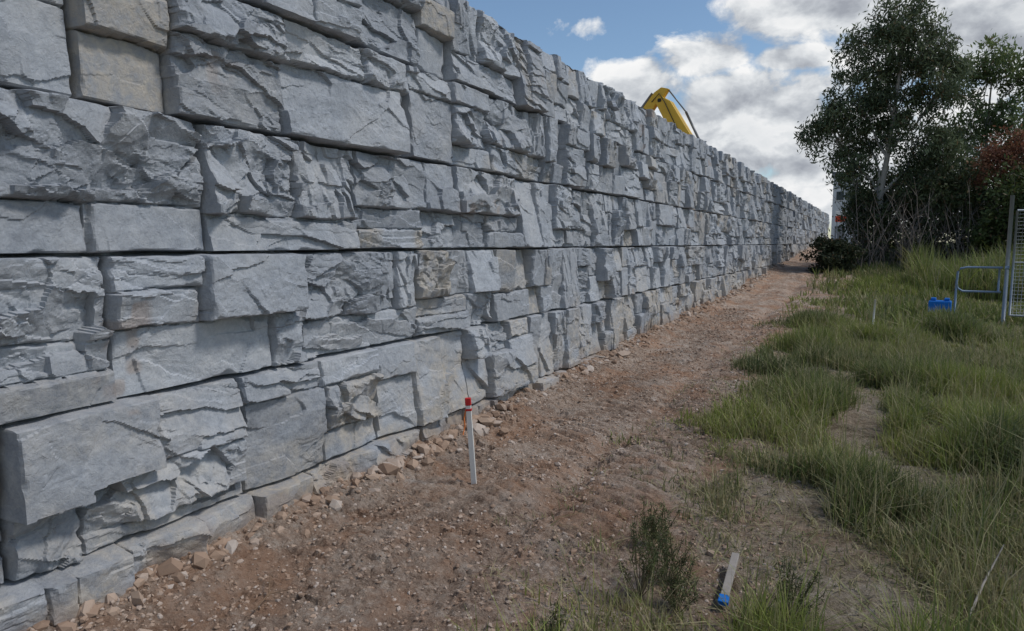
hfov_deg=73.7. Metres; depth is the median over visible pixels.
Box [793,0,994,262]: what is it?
gum tree
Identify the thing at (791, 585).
weed plant
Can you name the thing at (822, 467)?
grass
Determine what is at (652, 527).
weed plant
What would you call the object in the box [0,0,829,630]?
retaining wall
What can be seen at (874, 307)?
white rod
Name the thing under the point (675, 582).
weed plant
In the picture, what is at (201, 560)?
fallen stones
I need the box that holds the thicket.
[827,155,1022,267]
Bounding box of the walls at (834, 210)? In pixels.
[831,176,861,242]
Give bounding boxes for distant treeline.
[940,121,1004,231]
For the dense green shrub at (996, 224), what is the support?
on the ground at (440, 489)
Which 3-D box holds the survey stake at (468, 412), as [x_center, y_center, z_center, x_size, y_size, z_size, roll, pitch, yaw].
[-0.281,0.827,4.432,0.068,0.600,0.043,-2,10,5]
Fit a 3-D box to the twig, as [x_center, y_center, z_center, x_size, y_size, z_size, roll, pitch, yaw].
[-1.122,1.248,3.082,0.218,0.037,0.192,5,8,41]
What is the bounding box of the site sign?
[835,211,849,239]
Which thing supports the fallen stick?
on the ground at (440, 489)
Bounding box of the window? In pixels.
[836,191,843,199]
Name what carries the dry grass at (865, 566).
on the ground at (440, 489)
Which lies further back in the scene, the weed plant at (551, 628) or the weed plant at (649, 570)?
the weed plant at (649, 570)
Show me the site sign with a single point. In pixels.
(838, 213)
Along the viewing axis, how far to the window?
82.12 m
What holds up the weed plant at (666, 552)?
on the ground at (440, 489)
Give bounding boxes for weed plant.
[525,598,577,630]
[617,513,671,595]
[637,509,694,583]
[638,494,680,545]
[653,544,701,613]
[770,556,826,619]
[860,462,911,496]
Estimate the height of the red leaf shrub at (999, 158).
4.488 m
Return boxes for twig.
[253,573,294,610]
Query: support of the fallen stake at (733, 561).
on the ground at (440, 489)
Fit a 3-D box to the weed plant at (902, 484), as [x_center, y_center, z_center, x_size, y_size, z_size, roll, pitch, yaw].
[2.258,1.029,4.127,0.282,0.281,0.251,1,6,8]
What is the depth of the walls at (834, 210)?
82.41 m
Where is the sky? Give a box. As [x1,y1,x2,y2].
[467,0,1023,242]
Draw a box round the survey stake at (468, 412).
[463,397,476,483]
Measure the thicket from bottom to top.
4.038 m
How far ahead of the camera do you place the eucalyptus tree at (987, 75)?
23.30 m
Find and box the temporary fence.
[928,195,1023,321]
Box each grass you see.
[436,303,1023,630]
[471,314,1023,630]
[775,245,1023,332]
[894,230,1023,302]
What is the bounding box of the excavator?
[641,87,698,137]
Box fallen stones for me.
[79,284,752,616]
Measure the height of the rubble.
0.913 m
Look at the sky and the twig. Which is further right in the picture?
the sky
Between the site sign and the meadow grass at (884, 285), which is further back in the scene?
the site sign
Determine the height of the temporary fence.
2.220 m
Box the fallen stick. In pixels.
[970,544,1003,615]
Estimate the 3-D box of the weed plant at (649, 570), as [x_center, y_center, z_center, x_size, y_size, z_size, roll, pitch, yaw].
[0.598,1.113,3.092,0.238,0.388,0.320,3,7,28]
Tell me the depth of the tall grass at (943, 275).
15.19 m
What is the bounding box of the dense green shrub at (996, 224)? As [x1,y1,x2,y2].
[960,153,1023,258]
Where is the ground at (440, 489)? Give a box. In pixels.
[42,243,1023,630]
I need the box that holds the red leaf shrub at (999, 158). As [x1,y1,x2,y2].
[965,124,1023,219]
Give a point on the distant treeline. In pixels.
(976, 168)
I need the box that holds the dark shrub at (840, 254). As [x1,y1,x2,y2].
[799,233,867,273]
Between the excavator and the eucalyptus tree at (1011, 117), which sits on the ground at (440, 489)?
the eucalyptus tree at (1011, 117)
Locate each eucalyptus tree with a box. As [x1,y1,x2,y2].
[930,29,1023,181]
[994,96,1023,180]
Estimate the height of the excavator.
8.046 m
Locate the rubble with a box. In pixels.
[26,264,785,630]
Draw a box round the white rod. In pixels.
[872,299,875,321]
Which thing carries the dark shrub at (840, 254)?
on the ground at (440, 489)
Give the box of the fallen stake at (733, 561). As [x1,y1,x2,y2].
[717,552,738,606]

